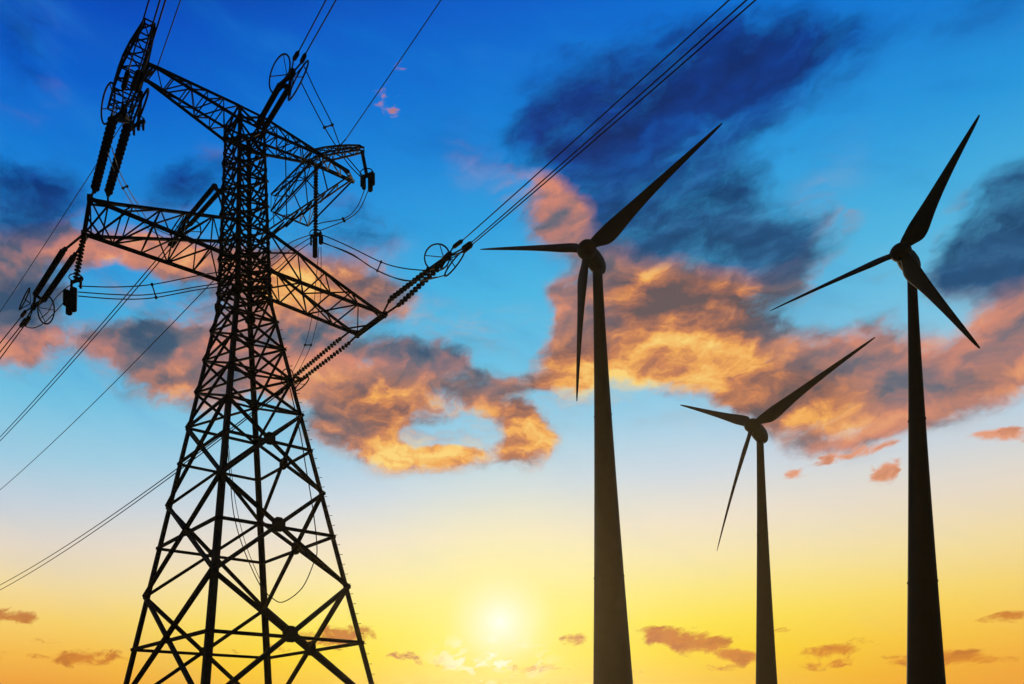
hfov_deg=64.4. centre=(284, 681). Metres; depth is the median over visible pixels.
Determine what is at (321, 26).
conductor
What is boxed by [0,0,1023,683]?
sky
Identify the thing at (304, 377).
tension insulator
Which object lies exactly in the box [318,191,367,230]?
jumper cable
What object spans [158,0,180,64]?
earth wire
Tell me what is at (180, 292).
jumper cable
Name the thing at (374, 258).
jumper cable
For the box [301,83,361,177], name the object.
jumper cable
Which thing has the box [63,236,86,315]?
suspension insulator
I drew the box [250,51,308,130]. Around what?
tension insulator
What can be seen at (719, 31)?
conductor
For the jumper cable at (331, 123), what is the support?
attached to the suspension insulator at (370, 176)
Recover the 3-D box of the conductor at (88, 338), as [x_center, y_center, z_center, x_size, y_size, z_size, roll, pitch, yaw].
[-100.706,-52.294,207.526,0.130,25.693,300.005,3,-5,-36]
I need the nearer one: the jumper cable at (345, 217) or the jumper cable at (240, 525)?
the jumper cable at (240, 525)
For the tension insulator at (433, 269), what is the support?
attached to the lattice pylon
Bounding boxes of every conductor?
[0,246,167,436]
[0,249,169,440]
[0,317,20,342]
[0,326,23,358]
[0,327,19,351]
[0,397,274,589]
[0,400,268,584]
[128,0,149,70]
[138,0,160,70]
[142,0,165,72]
[298,0,326,50]
[305,0,336,52]
[463,0,729,239]
[472,0,746,241]
[473,0,755,243]
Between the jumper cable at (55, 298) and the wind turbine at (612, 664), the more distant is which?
the wind turbine at (612, 664)
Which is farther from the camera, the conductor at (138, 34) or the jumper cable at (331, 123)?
the jumper cable at (331, 123)
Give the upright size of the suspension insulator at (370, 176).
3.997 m
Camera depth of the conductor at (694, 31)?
53.19 m
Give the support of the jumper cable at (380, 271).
hanging from the suspension insulator at (316, 234)
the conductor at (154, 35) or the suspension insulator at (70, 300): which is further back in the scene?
the suspension insulator at (70, 300)
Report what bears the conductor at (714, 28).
attached to the tension insulator at (433, 269)
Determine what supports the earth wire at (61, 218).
attached to the lattice pylon
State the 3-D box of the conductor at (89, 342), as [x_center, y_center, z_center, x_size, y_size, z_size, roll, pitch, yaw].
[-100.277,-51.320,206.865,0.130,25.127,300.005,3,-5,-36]
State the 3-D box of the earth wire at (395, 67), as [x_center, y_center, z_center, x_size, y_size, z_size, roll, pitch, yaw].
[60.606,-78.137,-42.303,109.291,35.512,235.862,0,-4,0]
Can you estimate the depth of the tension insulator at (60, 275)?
74.54 m
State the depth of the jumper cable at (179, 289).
70.41 m
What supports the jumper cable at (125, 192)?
attached to the tension insulator at (121, 116)
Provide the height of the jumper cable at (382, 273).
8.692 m
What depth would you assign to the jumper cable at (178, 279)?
70.37 m
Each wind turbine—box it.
[480,123,721,683]
[681,337,874,683]
[770,115,979,683]
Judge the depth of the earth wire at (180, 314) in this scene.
103.63 m
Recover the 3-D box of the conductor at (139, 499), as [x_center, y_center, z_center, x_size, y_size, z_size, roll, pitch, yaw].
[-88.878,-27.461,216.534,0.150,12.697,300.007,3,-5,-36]
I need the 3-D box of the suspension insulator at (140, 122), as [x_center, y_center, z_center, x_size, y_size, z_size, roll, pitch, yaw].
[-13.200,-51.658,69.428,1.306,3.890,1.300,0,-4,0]
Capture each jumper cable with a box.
[24,303,62,328]
[41,285,71,317]
[78,234,312,287]
[78,236,312,295]
[78,241,312,299]
[107,150,161,236]
[112,148,169,234]
[228,388,317,602]
[228,447,267,593]
[293,249,318,370]
[298,286,320,370]
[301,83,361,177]
[304,66,362,175]
[316,190,364,225]
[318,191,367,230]
[321,234,424,270]
[323,242,443,280]
[323,243,436,281]
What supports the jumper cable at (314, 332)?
hanging from the suspension insulator at (316, 234)
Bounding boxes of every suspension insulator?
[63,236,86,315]
[131,91,145,135]
[309,165,322,257]
[360,150,374,191]
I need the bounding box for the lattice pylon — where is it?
[81,18,387,683]
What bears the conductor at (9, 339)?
attached to the tension insulator at (60, 275)
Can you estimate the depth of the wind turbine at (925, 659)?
82.51 m
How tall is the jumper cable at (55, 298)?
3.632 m
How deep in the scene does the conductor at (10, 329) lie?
84.84 m
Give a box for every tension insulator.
[19,235,87,327]
[90,70,149,200]
[168,183,231,247]
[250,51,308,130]
[276,332,354,395]
[383,239,472,313]
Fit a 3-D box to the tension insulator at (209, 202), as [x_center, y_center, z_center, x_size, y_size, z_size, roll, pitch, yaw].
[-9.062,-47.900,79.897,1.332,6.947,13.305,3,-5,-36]
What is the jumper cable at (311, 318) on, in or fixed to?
hanging from the lattice pylon
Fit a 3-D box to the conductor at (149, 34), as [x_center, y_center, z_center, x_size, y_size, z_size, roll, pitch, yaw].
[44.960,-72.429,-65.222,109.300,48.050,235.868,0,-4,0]
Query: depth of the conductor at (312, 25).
61.51 m
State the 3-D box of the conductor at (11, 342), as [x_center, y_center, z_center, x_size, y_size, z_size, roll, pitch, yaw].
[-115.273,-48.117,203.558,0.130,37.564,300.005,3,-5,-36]
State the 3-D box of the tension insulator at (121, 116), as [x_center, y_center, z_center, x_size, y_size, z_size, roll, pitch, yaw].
[-12.026,-41.484,56.041,2.273,10.070,15.752,2,-4,-25]
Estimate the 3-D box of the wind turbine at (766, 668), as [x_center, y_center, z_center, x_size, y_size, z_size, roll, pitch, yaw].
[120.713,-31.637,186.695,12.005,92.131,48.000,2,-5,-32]
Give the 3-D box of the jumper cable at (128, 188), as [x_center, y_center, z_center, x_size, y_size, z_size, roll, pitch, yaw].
[-12.871,-43.254,68.883,1.548,11.862,27.247,0,-4,0]
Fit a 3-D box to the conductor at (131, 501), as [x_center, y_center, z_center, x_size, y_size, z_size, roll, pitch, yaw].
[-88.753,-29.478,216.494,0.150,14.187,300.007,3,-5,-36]
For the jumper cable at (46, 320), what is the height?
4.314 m
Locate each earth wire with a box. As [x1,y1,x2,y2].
[0,114,128,311]
[0,139,345,489]
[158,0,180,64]
[346,0,440,138]
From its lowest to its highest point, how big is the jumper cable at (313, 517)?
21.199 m
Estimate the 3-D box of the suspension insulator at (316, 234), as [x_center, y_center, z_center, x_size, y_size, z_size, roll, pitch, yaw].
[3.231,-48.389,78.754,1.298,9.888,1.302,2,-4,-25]
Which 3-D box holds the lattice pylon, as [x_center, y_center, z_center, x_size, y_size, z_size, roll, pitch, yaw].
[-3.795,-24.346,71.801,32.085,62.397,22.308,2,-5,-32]
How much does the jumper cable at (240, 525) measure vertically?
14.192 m

